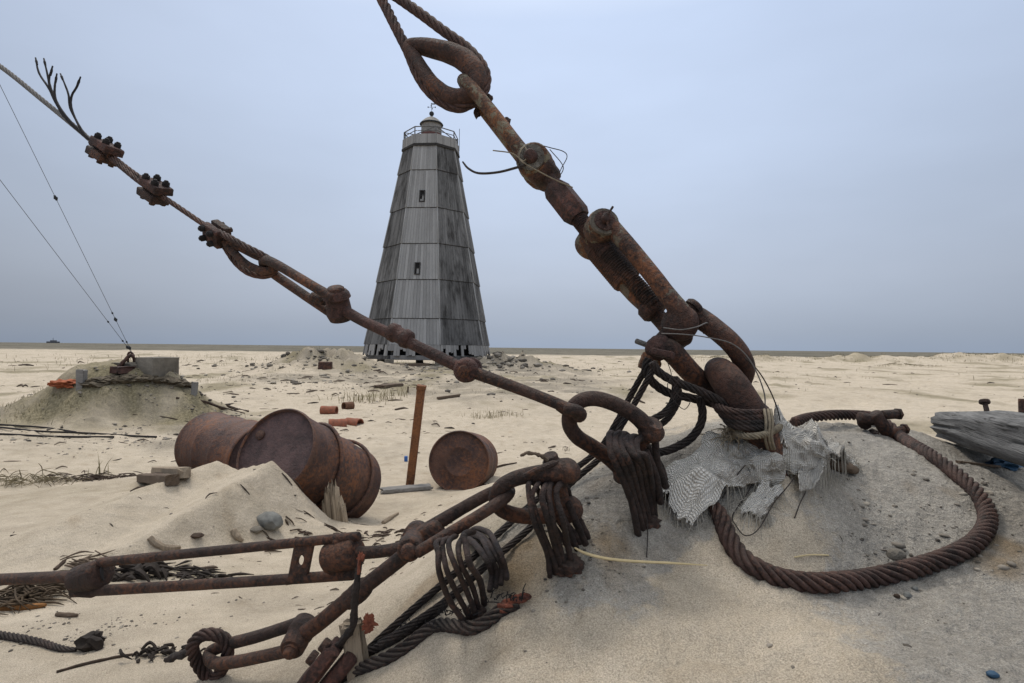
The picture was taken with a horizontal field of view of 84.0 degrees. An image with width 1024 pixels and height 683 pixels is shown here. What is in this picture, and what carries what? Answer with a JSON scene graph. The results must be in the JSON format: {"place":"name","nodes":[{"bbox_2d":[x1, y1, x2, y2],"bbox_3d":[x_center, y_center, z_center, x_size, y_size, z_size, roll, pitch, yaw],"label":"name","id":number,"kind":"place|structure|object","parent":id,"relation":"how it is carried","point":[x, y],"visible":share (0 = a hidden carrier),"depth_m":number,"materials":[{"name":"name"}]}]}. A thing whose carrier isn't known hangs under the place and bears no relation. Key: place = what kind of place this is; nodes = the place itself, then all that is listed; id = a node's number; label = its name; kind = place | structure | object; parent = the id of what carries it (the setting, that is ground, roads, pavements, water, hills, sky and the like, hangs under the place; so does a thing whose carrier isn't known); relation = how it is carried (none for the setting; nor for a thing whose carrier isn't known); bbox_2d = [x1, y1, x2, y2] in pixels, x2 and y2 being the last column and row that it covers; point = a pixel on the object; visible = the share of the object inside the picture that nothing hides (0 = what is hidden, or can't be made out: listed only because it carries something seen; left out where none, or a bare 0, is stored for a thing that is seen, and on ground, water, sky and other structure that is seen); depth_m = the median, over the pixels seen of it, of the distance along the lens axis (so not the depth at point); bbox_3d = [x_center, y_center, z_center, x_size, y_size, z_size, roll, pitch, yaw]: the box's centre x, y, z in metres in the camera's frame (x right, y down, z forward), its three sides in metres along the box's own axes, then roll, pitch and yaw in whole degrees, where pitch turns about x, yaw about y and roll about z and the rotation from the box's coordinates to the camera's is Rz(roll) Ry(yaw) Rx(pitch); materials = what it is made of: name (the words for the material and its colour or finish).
{"place":"outdoors","nodes":[
{"label":"outdoors","id":0,"kind":"place"},
{"bbox_2d":[0,57,277,278],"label":"guy cable","id":1,"kind":"object","parent":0,"point":[156,190],"visible":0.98,"depth_m":1.81,"materials":[{"name":"metal"}]},
{"bbox_2d":[258,255,350,323],"bbox_3d":[-0.574,-0.145,1.548,0.344,0.196,0.088,0,-1,27],"label":"clevis link","id":2,"kind":"object","parent":1,"relation":"hanging from","point":[331,302],"visible":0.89,"depth_m":1.50,"materials":[{"name":"brown metal"}]},
{"bbox_2d":[342,306,586,422],"bbox_3d":[-0.140,0.040,1.351,0.670,0.268,0.084,0,-1,25],"label":"eye rod","id":3,"kind":"object","parent":2,"relation":"attached to","point":[466,369],"visible":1,"depth_m":1.30,"materials":[{"name":"red metal"}]},
{"bbox_2d":[561,391,664,483],"bbox_3d":[0.221,0.220,1.283,0.226,0.222,0.123,1,-1,0],"label":"anchor shackle","id":4,"kind":"object","parent":3,"relation":"hanging from","point":[650,429],"visible":0.66,"depth_m":1.23,"materials":[{"name":"metal"}]},
{"bbox_2d":[606,430,669,536],"bbox_3d":[0.293,0.335,1.287,0.108,0.284,0.316,0,-1,32],"label":"wire wrapping","id":5,"kind":"object","parent":4,"relation":"attached to","point":[642,477],"visible":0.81,"depth_m":1.22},
{"bbox_2d":[0,342,1023,682],"bbox_3d":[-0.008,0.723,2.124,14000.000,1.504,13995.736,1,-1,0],"label":"ground","id":6,"kind":"structure","parent":0,"point":[718,616],"depth_m":1.91,"materials":[{"name":"sand"}]},
{"bbox_2d":[0,603,46,610],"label":"stick","id":7,"kind":"object","parent":6,"relation":"on","point":[31,607],"visible":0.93,"depth_m":2.04,"materials":[{"name":"orange wood"}]},
{"bbox_2d":[0,570,76,614],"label":"dead grass","id":8,"kind":"structure","parent":6,"relation":"on","point":[15,594],"depth_m":2.11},
{"bbox_2d":[0,630,76,651],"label":"wire rope","id":9,"kind":"object","parent":6,"relation":"on","point":[28,640],"visible":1,"depth_m":1.76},
{"bbox_2d":[0,424,76,431],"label":"loose cable","id":10,"kind":"object","parent":6,"relation":"on","point":[34,427],"visible":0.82,"depth_m":8.07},
{"bbox_2d":[0,463,88,487],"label":"dead grass","id":11,"kind":"structure","parent":6,"relation":"on","point":[14,480],"depth_m":5.09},
{"bbox_2d":[0,433,113,437],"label":"loose cable","id":12,"kind":"object","parent":6,"relation":"on","point":[57,436],"visible":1,"depth_m":7.45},
{"bbox_2d":[47,379,75,387],"bbox_3d":[-6.886,0.646,8.752,0.517,0.148,0.323,1,-1,0],"label":"orange scrap","id":13,"kind":"object","parent":6,"relation":"on","point":[61,383],"visible":0.94,"depth_m":8.68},
{"bbox_2d":[55,612,78,617],"bbox_3d":[-1.537,0.943,1.963,0.083,0.020,0.018,1,-1,10],"label":"stick","id":14,"kind":"object","parent":6,"relation":"on","point":[64,614],"visible":1,"depth_m":1.96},
{"bbox_2d":[0,427,156,437],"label":"loose cable","id":15,"kind":"object","parent":6,"relation":"on","point":[77,432],"visible":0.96,"depth_m":7.71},
{"bbox_2d":[75,369,87,390],"bbox_3d":[-6.582,0.593,8.701,0.130,0.342,0.110,1,-1,0],"label":"wooden stake","id":16,"kind":"object","parent":6,"relation":"on","point":[81,375],"visible":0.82,"depth_m":8.65,"materials":[{"name":"grey wood"}]},
{"bbox_2d":[60,550,113,567],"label":"dead grass","id":17,"kind":"structure","parent":6,"relation":"on","point":[81,561],"depth_m":2.45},
{"bbox_2d":[74,630,105,651],"bbox_3d":[-1.282,0.916,1.731,0.077,0.055,0.078,1,-1,-22],"label":"sand crusted lump","id":18,"kind":"object","parent":6,"relation":"on","point":[91,641],"visible":1,"depth_m":1.71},
{"bbox_2d":[42,470,142,482],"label":"dead grass","id":19,"kind":"structure","parent":6,"relation":"on","point":[92,477],"depth_m":5.29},
{"bbox_2d":[56,652,139,672],"bbox_3d":[-1.177,0.915,1.628,0.202,0.018,0.013,1,-1,-25],"label":"stick","id":20,"kind":"object","parent":6,"relation":"on","point":[89,662],"visible":0.84,"depth_m":1.62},
{"bbox_2d":[78,374,190,387],"bbox_3d":[-5.997,0.634,9.111,1.558,0.252,0.392,1,-1,-40],"label":"turf ledge","id":21,"kind":"object","parent":6,"relation":"on","point":[95,382],"visible":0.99,"depth_m":9.01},
{"bbox_2d":[111,561,175,581],"bbox_3d":[-1.572,0.957,2.373,0.307,0.081,0.234,1,-1,-40],"label":"seaweed","id":22,"kind":"object","parent":6,"relation":"on","point":[158,570],"visible":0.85,"depth_m":2.36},
{"bbox_2d":[109,351,179,383],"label":"concrete anchor block","id":23,"kind":"structure","parent":6,"relation":"on","point":[160,366],"depth_m":9.26,"materials":[{"name":"grey concrete"}]},
{"bbox_2d":[0,85,131,351],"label":"guy wire","id":24,"kind":"object","parent":23,"relation":"attached to","point":[56,199],"visible":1,"depth_m":7.69,"materials":[{"name":"metal"}]},
{"bbox_2d":[0,180,131,352],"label":"guy wire","id":25,"kind":"object","parent":23,"relation":"attached to","point":[127,347],"visible":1,"depth_m":7.74,"materials":[{"name":"metal"}]},
{"bbox_2d":[136,473,178,485],"bbox_3d":[-2.352,0.902,3.749,0.076,0.302,1.387,1,-1,-39],"label":"driftwood log","id":26,"kind":"object","parent":6,"relation":"on","point":[165,478],"visible":0.91,"depth_m":3.45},
{"bbox_2d":[119,641,205,662],"bbox_3d":[-1.005,0.898,1.653,0.234,0.039,0.105,1,-1,0],"label":"seaweed","id":27,"kind":"object","parent":6,"relation":"on","point":[164,649],"visible":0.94,"depth_m":1.64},
{"bbox_2d":[147,535,180,550],"bbox_3d":[-1.626,0.943,2.661,0.137,0.085,0.041,1,-1,-31],"label":"stick","id":28,"kind":"object","parent":6,"relation":"on","point":[154,542],"visible":0.95,"depth_m":2.64,"materials":[{"name":"grey wood"}]},
{"bbox_2d":[151,466,190,478],"bbox_3d":[-2.710,1.012,4.456,0.075,0.560,2.889,1,-1,-35],"label":"driftwood log","id":29,"kind":"object","parent":6,"relation":"on","point":[183,472],"visible":0.78,"depth_m":3.43,"materials":[{"name":"wood"}]},
{"bbox_2d":[163,627,234,680],"bbox_3d":[-0.796,0.790,1.428,0.218,0.160,0.068,1,-1,8],"label":"rope ring","id":30,"kind":"object","parent":6,"relation":"on","point":[193,653],"visible":0.81,"depth_m":1.41,"materials":[{"name":"brown metal"}]},
{"bbox_2d":[166,560,253,579],"bbox_3d":[-1.361,1.010,2.480,0.459,0.079,0.254,1,-1,0],"label":"seaweed","id":31,"kind":"object","parent":6,"relation":"on","point":[184,572],"visible":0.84,"depth_m":2.48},
{"bbox_2d":[176,397,244,413],"bbox_3d":[-5.063,1.140,9.999,0.445,0.469,1.773,1,-1,10],"label":"stick","id":32,"kind":"object","parent":6,"relation":"on","point":[213,404],"visible":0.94,"depth_m":9.52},
{"bbox_2d":[174,412,257,468],"bbox_3d":[-2.285,0.919,4.690,0.845,0.618,0.584,0,-1,35],"label":"oil drum","id":33,"kind":"object","parent":6,"relation":"on","point":[206,438],"visible":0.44,"depth_m":4.52,"materials":[{"name":"metal"}]},
{"bbox_2d":[230,528,243,541],"bbox_3d":[-1.433,1.010,2.961,0.066,0.073,0.039,0,-1,11],"label":"stick","id":34,"kind":"object","parent":6,"relation":"on","point":[236,534],"visible":1,"depth_m":2.95,"materials":[{"name":"grey wood"}]},
{"bbox_2d":[256,511,282,530],"bbox_3d":[-1.347,0.992,3.146,0.166,0.108,0.118,0,-1,28],"label":"stone","id":35,"kind":"object","parent":6,"relation":"on","point":[269,520],"visible":0.85,"depth_m":3.10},
{"bbox_2d":[236,408,380,517],"bbox_3d":[-1.411,0.914,4.060,0.641,0.920,1.043,0,-1,20],"label":"oil drum","id":36,"kind":"object","parent":6,"relation":"on","point":[312,457],"visible":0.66,"depth_m":3.80,"materials":[{"name":"metal"}]},
{"bbox_2d":[318,361,332,369],"bbox_3d":[-8.572,1.123,26.111,0.608,0.415,0.518,1,-1,-11],"label":"rusty can","id":37,"kind":"object","parent":6,"relation":"on","point":[323,365],"visible":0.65,"depth_m":25.88,"materials":[{"name":"brown metal"}]},
{"bbox_2d":[297,636,356,682],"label":"cable clamp","id":38,"kind":"object","parent":6,"relation":"on","point":[323,662],"visible":0.82,"depth_m":1.14,"materials":[{"name":"red metal"}]},
{"bbox_2d":[320,406,337,413],"bbox_3d":[-3.468,1.307,10.784,0.300,0.168,0.170,1,-1,6],"label":"pipe piece","id":39,"kind":"object","parent":6,"relation":"on","point":[328,409],"visible":0.89,"depth_m":10.72,"materials":[{"name":"red ceramic"}]},
{"bbox_2d":[267,510,398,540],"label":"bark litter","id":40,"kind":"object","parent":6,"relation":"on","point":[330,526],"visible":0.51,"depth_m":3.25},
{"bbox_2d":[322,479,347,521],"bbox_3d":[-1.158,1.065,3.741,0.187,0.326,0.075,1,-1,6],"label":"broken post","id":41,"kind":"object","parent":6,"relation":"on","point":[333,506],"visible":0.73,"depth_m":3.72,"materials":[{"name":"grey wood"}]},
{"bbox_2d":[328,418,346,426],"bbox_3d":[-2.754,1.315,8.982,0.270,0.188,0.190,1,-1,-20],"label":"pipe piece","id":42,"kind":"object","parent":6,"relation":"on","point":[339,422],"visible":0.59,"depth_m":8.92,"materials":[{"name":"red ceramic"}]},
{"bbox_2d":[339,617,368,682],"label":"wood sliver","id":43,"kind":"object","parent":6,"relation":"on","point":[355,644],"visible":0.64,"depth_m":1.16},
{"bbox_2d":[361,613,378,633],"bbox_3d":[-0.287,0.570,1.150,0.037,0.044,0.012,1,-1,0],"label":"rust flake","id":44,"kind":"object","parent":43,"relation":"on","point":[369,624],"visible":1,"depth_m":1.15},
{"bbox_2d":[346,418,363,425],"bbox_3d":[-2.565,1.335,9.216,0.270,0.188,0.190,0,-1,26],"label":"pipe piece","id":45,"kind":"object","parent":6,"relation":"on","point":[353,421],"visible":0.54,"depth_m":9.15,"materials":[{"name":"red ceramic"}]},
{"bbox_2d":[264,522,452,551],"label":"bark litter","id":46,"kind":"object","parent":6,"relation":"on","point":[388,531],"visible":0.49,"depth_m":3.28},
{"bbox_2d":[317,386,406,402],"bbox_3d":[-3.635,1.318,14.413,2.252,0.382,1.572,1,-1,0],"label":"grass tuft","id":47,"kind":"object","parent":6,"relation":"on","point":[385,395],"visible":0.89,"depth_m":14.37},
{"bbox_2d":[373,383,403,387],"bbox_3d":[-3.903,1.399,18.095,0.350,0.122,1.534,0,-1,16],"label":"short plank","id":48,"kind":"object","parent":6,"relation":"on","point":[389,385],"visible":0.97,"depth_m":17.76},
{"bbox_2d":[380,483,433,493],"bbox_3d":[-0.950,1.315,5.090,0.483,0.039,0.121,1,-1,-23],"label":"driftwood plank","id":49,"kind":"object","parent":6,"relation":"on","point":[403,488],"visible":0.99,"depth_m":5.05,"materials":[{"name":"grey wood"}]},
{"bbox_2d":[368,601,447,655],"bbox_3d":[-0.249,0.623,1.203,0.233,0.166,0.047,0,-1,15],"label":"wire rope","id":50,"kind":"object","parent":6,"relation":"on","point":[373,649],"visible":0.47,"depth_m":1.18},
{"bbox_2d":[406,384,426,484],"bbox_3d":[-0.906,0.997,5.263,0.264,1.211,0.101,0,-1,31],"label":"iron post","id":51,"kind":"object","parent":6,"relation":"on","point":[416,428],"visible":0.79,"depth_m":5.24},
{"bbox_2d":[362,103,490,366],"bbox_3d":[-5.486,-7.028,38.088,8.176,18.002,8.168,1,-1,-40],"label":"wooden lighthouse","id":52,"kind":"object","parent":6,"relation":"on","point":[427,290],"visible":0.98,"depth_m":35.73,"materials":[{"name":"grey wood"}]},
{"bbox_2d":[341,583,531,682],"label":"wire rope","id":53,"kind":"object","parent":6,"relation":"on","point":[491,617],"visible":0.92,"depth_m":1.11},
{"bbox_2d":[377,368,653,647],"bbox_3d":[0.031,0.334,1.294,0.674,0.558,0.090,1,-1,-25],"label":"wire rope","id":54,"kind":"object","parent":53,"relation":"on","point":[481,569],"visible":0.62,"depth_m":1.23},
{"bbox_2d":[429,430,497,489],"bbox_3d":[-0.460,1.181,5.625,0.572,0.697,0.866,1,-1,4],"label":"oil drum","id":55,"kind":"object","parent":6,"relation":"on","point":[462,460],"visible":0.93,"depth_m":5.28,"materials":[{"name":"metal"}]},
{"bbox_2d":[463,604,486,619],"bbox_3d":[-0.070,0.530,1.114,0.052,0.034,0.040,1,-1,0],"label":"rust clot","id":56,"kind":"object","parent":6,"relation":"on","point":[482,609],"visible":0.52,"depth_m":1.10,"materials":[{"name":"metal"}]},
{"bbox_2d":[462,409,522,418],"bbox_3d":[-0.155,1.340,10.740,1.086,0.186,1.616,0,-1,29],"label":"grass tuft","id":57,"kind":"object","parent":6,"relation":"on","point":[492,414],"visible":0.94,"depth_m":10.44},
{"bbox_2d":[367,372,643,647],"bbox_3d":[0.002,0.364,1.363,0.702,0.634,0.127,1,-1,-22],"label":"wire rope","id":58,"kind":"object","parent":6,"relation":"on","point":[431,593],"visible":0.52,"depth_m":1.27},
{"bbox_2d":[0,348,1023,672],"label":"gravel","id":59,"kind":"structure","parent":6,"relation":"on","point":[522,366],"depth_m":7.53,"materials":[{"name":"gravel"}]},
{"bbox_2d":[0,347,1023,431],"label":"dune grass","id":60,"kind":"structure","parent":6,"relation":"on","point":[722,356],"depth_m":34.60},
{"bbox_2d":[1,347,1023,654],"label":"driftwood litter","id":61,"kind":"object","parent":6,"relation":"on","point":[339,433],"visible":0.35,"depth_m":14.01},
{"bbox_2d":[525,480,590,578],"bbox_3d":[0.098,0.397,1.166,0.104,0.251,0.252,0,-1,23],"label":"wire wrapping","id":62,"kind":"object","parent":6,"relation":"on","point":[568,536],"visible":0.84,"depth_m":1.09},
{"bbox_2d":[489,451,583,524],"bbox_3d":[0.051,0.298,1.155,0.194,0.158,0.111,1,-1,0],"label":"anchor shackle","id":63,"kind":"object","parent":62,"relation":"attached to","point":[565,471],"visible":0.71,"depth_m":1.12,"materials":[{"name":"metal"}]},
{"bbox_2d":[397,486,514,561],"bbox_3d":[-0.113,0.366,1.168,0.239,0.155,0.168,1,-1,0],"label":"clevis link","id":64,"kind":"object","parent":63,"relation":"attached to","point":[418,539],"visible":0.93,"depth_m":1.11,"materials":[{"name":"metal"}]},
{"bbox_2d":[299,552,407,640],"bbox_3d":[-0.339,0.543,1.214,0.283,0.240,0.047,0,-1,22],"label":"tie rod","id":65,"kind":"object","parent":64,"relation":"attached to","point":[339,606],"visible":0.79,"depth_m":1.20,"materials":[{"name":"metal"}]},
{"bbox_2d":[202,613,313,669],"bbox_3d":[-0.611,0.717,1.357,0.399,0.193,0.102,0,-1,33],"label":"clevis link","id":66,"kind":"object","parent":65,"relation":"attached to","point":[294,644],"visible":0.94,"depth_m":1.31,"materials":[{"name":"metal"}]},
{"bbox_2d":[335,560,361,648],"bbox_3d":[-0.335,0.540,1.154,0.086,0.214,0.030,0,-1,36],"label":"hanging strap","id":67,"kind":"object","parent":65,"relation":"hanging from","point":[348,632],"visible":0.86,"depth_m":1.13,"materials":[{"name":"metal"}]},
{"bbox_2d":[356,552,364,574],"bbox_3d":[-0.301,0.439,1.133,0.017,0.045,0.021,1,-1,0],"label":"rust flake","id":68,"kind":"object","parent":67,"relation":"attached to","point":[361,557],"visible":1,"depth_m":1.13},
{"bbox_2d":[355,542,398,558],"bbox_3d":[-0.286,0.456,1.242,0.151,0.058,0.029,0,-1,18],"label":"tie rod","id":69,"kind":"object","parent":64,"relation":"attached to","point":[380,551],"visible":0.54,"depth_m":1.23,"materials":[{"name":"metal"}]},
{"bbox_2d":[64,531,364,597],"bbox_3d":[-0.757,0.554,1.392,0.892,0.271,0.074,0,-1,18],"label":"turnbuckle","id":70,"kind":"object","parent":69,"relation":"attached to","point":[337,562],"visible":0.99,"depth_m":1.35,"materials":[{"name":"metal"}]},
{"bbox_2d":[0,570,68,585],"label":"tie rod","id":71,"kind":"object","parent":70,"relation":"attached to","point":[44,577],"visible":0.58,"depth_m":1.56,"materials":[{"name":"metal"}]},
{"bbox_2d":[433,526,509,620],"bbox_3d":[-0.076,0.483,1.315,0.142,0.255,0.622,1,-1,0],"label":"wire wrapping","id":72,"kind":"object","parent":64,"relation":"hanging from","point":[497,575],"visible":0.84,"depth_m":1.08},
{"bbox_2d":[520,451,548,461],"bbox_3d":[0.045,0.226,1.120,0.058,0.022,0.009,1,-1,0],"label":"twisted scrap","id":73,"kind":"object","parent":63,"relation":"attached to","point":[543,457],"visible":1,"depth_m":1.12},
{"bbox_2d":[522,458,560,478],"bbox_3d":[0.073,0.248,1.110,0.115,0.033,0.032,1,-1,-35],"label":"locking wire","id":74,"kind":"object","parent":63,"relation":"attached to","point":[538,469],"visible":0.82,"depth_m":1.08,"materials":[{"name":"metal"}]},
{"bbox_2d":[551,553,584,577],"bbox_3d":[0.109,0.454,1.148,0.073,0.053,0.056,0,-1,18],"label":"rust clot","id":75,"kind":"object","parent":6,"relation":"on","point":[569,569],"visible":0.69,"depth_m":1.13,"materials":[{"name":"metal"}]},
{"bbox_2d":[574,547,707,565],"bbox_3d":[0.257,0.429,1.139,0.269,0.038,0.014,1,-1,-3],"label":"straw stalk","id":76,"kind":"object","parent":6,"relation":"on","point":[623,560],"visible":1,"depth_m":1.14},
{"bbox_2d":[645,515,661,529],"bbox_3d":[0.308,0.409,1.285,0.062,0.038,0.047,1,-1,0],"label":"rust clot","id":77,"kind":"object","parent":6,"relation":"on","point":[654,521],"visible":0.52,"depth_m":1.27,"materials":[{"name":"metal"}]},
{"bbox_2d":[658,430,773,537],"bbox_3d":[0.480,0.328,1.351,0.294,0.217,0.138,1,-1,-19],"label":"burlap sack","id":78,"kind":"object","parent":6,"relation":"on","point":[702,476],"visible":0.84,"depth_m":1.32,"materials":[{"name":"fabric"}]},
{"bbox_2d":[719,433,759,458],"bbox_3d":[0.545,0.276,1.412,0.131,0.097,0.118,0,-1,23],"label":"burlap sack","id":79,"kind":"object","parent":6,"relation":"on","point":[744,450],"visible":0.34,"depth_m":1.37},
{"bbox_2d":[722,465,794,535],"bbox_3d":[0.595,0.356,1.310,0.216,0.140,0.091,1,-1,-18],"label":"loose wire","id":80,"kind":"object","parent":6,"relation":"on","point":[746,495],"visible":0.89,"depth_m":1.29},
{"bbox_2d":[734,480,791,538],"bbox_3d":[0.571,0.375,1.301,0.152,0.122,0.071,1,-1,-32],"label":"burlap sack","id":81,"kind":"object","parent":6,"relation":"on","point":[759,501],"visible":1,"depth_m":1.29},
{"bbox_2d":[736,448,794,485],"bbox_3d":[0.591,0.301,1.361,0.143,0.094,0.100,1,-1,-9],"label":"burlap sack","id":82,"kind":"object","parent":6,"relation":"on","point":[764,465],"visible":0.69,"depth_m":1.33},
{"bbox_2d":[782,420,835,475],"bbox_3d":[0.690,0.271,1.426,0.212,0.152,0.136,1,-1,0],"label":"burlap sack","id":83,"kind":"object","parent":6,"relation":"on","point":[807,450],"visible":0.5,"depth_m":1.37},
{"bbox_2d":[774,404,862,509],"bbox_3d":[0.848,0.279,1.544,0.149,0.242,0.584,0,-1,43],"label":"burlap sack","id":84,"kind":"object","parent":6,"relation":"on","point":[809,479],"visible":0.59,"depth_m":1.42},
{"bbox_2d":[830,459,858,473],"bbox_3d":[0.894,0.335,1.546,0.085,0.049,0.047,0,-1,32],"label":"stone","id":85,"kind":"object","parent":6,"relation":"on","point":[851,468],"visible":0.66,"depth_m":1.53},
{"bbox_2d":[708,410,998,593],"bbox_3d":[1.032,0.389,1.627,0.542,0.280,1.415,0,-1,37],"label":"wire rope loop","id":86,"kind":"object","parent":6,"relation":"on","point":[979,536],"visible":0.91,"depth_m":1.23,"materials":[{"name":"metal"}]},
{"bbox_2d":[856,408,909,440],"bbox_3d":[1.352,0.310,2.084,0.190,0.129,0.075,1,-1,0],"label":"rope clamp","id":87,"kind":"object","parent":6,"relation":"on","point":[877,419],"visible":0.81,"depth_m":2.06,"materials":[{"name":"metal"}]},
{"bbox_2d":[886,548,906,560],"bbox_3d":[0.865,0.484,1.281,0.045,0.037,0.033,1,-1,0],"label":"stone","id":88,"kind":"object","parent":6,"relation":"on","point":[895,554],"visible":0.73,"depth_m":1.27,"materials":[{"name":"stone"}]},
{"bbox_2d":[930,399,1023,466],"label":"weathered timber","id":89,"kind":"object","parent":6,"relation":"on","point":[999,434],"visible":1,"depth_m":1.75,"materials":[{"name":"wood"}]},
{"bbox_2d":[955,460,1000,467],"bbox_3d":[1.510,0.396,1.838,0.376,0.062,0.022,1,-1,-35],"label":"driftwood stick","id":90,"kind":"object","parent":6,"relation":"on","point":[978,464],"visible":0.94,"depth_m":1.81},
{"bbox_2d":[985,457,1022,470],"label":"blue plastic","id":91,"kind":"object","parent":6,"relation":"on","point":[1005,464],"visible":0.55,"depth_m":1.95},
{"bbox_2d":[0,0,1023,352],"label":"sky","id":92,"kind":"structure","parent":0,"point":[814,175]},
{"bbox_2d":[704,357,787,476],"bbox_3d":[0.614,0.236,1.494,0.209,0.387,0.281,0,-1,21],"label":"anchor bar","id":93,"kind":"object","parent":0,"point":[730,383],"visible":0.43,"depth_m":1.38,"materials":[{"name":"brown metal"}]},
{"bbox_2d":[635,299,755,393],"bbox_3d":[0.492,0.028,1.497,0.328,0.284,0.140,1,-1,-14],"label":"anchor shackle","id":94,"kind":"object","parent":93,"relation":"attached to","point":[675,355],"visible":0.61,"depth_m":1.46,"materials":[{"name":"metal"}]},
{"bbox_2d":[575,206,698,347],"bbox_3d":[0.333,-0.179,1.601,0.392,0.398,0.161,0,-1,41],"label":"turnbuckle","id":95,"kind":"object","parent":94,"relation":"attached to","point":[622,262],"visible":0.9,"depth_m":1.57,"materials":[{"name":"metal"}]},
{"bbox_2d":[542,173,611,256],"bbox_3d":[0.178,-0.402,1.712,0.279,0.328,0.084,0,-1,37],"label":"hex coupling","id":96,"kind":"object","parent":95,"relation":"attached to","point":[568,205],"visible":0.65,"depth_m":1.69,"materials":[{"name":"red metal"}]},
{"bbox_2d":[457,73,560,191],"bbox_3d":[-0.035,-0.705,1.861,0.404,0.454,0.197,0,-1,27],"label":"bow shackle","id":97,"kind":"object","parent":96,"relation":"attached to","point":[537,155],"visible":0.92,"depth_m":1.79,"materials":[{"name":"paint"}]},
{"bbox_2d":[377,0,491,112],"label":"wire rope stay","id":98,"kind":"object","parent":97,"relation":"attached to","point":[459,53],"visible":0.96,"depth_m":1.99,"materials":[{"name":"brown metal"}]},
{"bbox_2d":[462,161,527,174],"bbox_3d":[-0.048,-0.536,1.743,0.226,0.053,0.034,1,-1,10],"label":"loose wire","id":99,"kind":"object","parent":97,"relation":"attached to","point":[496,172],"visible":0.98,"depth_m":1.73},
{"bbox_2d":[493,146,572,187],"bbox_3d":[0.054,-0.528,1.719,0.258,0.141,0.042,0,-1,20],"label":"loose wire","id":100,"kind":"object","parent":97,"relation":"attached to","point":[520,159],"visible":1,"depth_m":1.71,"materials":[{"name":"metal"}]},
{"bbox_2d":[710,402,775,431],"bbox_3d":[0.604,0.186,1.490,0.160,0.076,0.369,0,-1,22],"label":"wire lashing","id":101,"kind":"object","parent":93,"relation":"attached to","point":[750,420],"visible":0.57,"depth_m":1.33,"materials":[{"name":"brown metal"}]},
{"bbox_2d":[641,357,711,407],"bbox_3d":[0.445,0.115,1.440,0.237,0.149,0.024,1,-1,0],"label":"wire rope","id":102,"kind":"object","parent":101,"relation":"attached to","point":[655,384],"visible":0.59,"depth_m":1.43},
{"bbox_2d":[660,378,681,425],"bbox_3d":[0.372,0.160,1.410,0.122,0.142,0.043,1,-1,-29],"label":"wire rope","id":103,"kind":"object","parent":102,"relation":"hanging from","point":[665,420],"visible":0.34,"depth_m":1.41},
{"bbox_2d":[660,396,706,456],"bbox_3d":[0.384,0.211,1.407,0.202,0.151,0.054,1,-1,-18],"label":"wire rope","id":104,"kind":"object","parent":101,"relation":"hanging from","point":[692,436],"visible":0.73,"depth_m":1.41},
{"bbox_2d":[649,360,728,406],"bbox_3d":[0.438,0.107,1.400,0.202,0.119,0.023,1,-1,0],"label":"wire rope","id":105,"kind":"object","parent":101,"relation":"attached to","point":[662,374],"visible":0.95,"depth_m":1.39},
{"bbox_2d":[652,376,678,419],"bbox_3d":[0.349,0.150,1.388,0.122,0.130,0.043,1,-1,-26],"label":"wire rope","id":106,"kind":"object","parent":105,"relation":"hanging from","point":[666,409],"visible":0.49,"depth_m":1.39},
{"bbox_2d":[661,333,765,405],"bbox_3d":[0.498,0.074,1.379,0.270,0.186,0.049,1,-1,-10],"label":"loose wire","id":107,"kind":"object","parent":101,"relation":"attached to","point":[735,346],"visible":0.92,"depth_m":1.41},
{"bbox_2d":[745,358,780,421],"bbox_3d":[0.626,0.122,1.420,0.092,0.162,0.005,1,-1,0],"label":"loose wire","id":108,"kind":"object","parent":101,"relation":"attached to","point":[768,388],"visible":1,"depth_m":1.42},
{"bbox_2d":[710,408,782,451],"bbox_3d":[0.630,0.213,1.476,0.146,0.104,0.377,0,-1,34],"label":"fibre rope ring","id":109,"kind":"object","parent":93,"relation":"attached to","point":[770,432],"visible":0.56,"depth_m":1.34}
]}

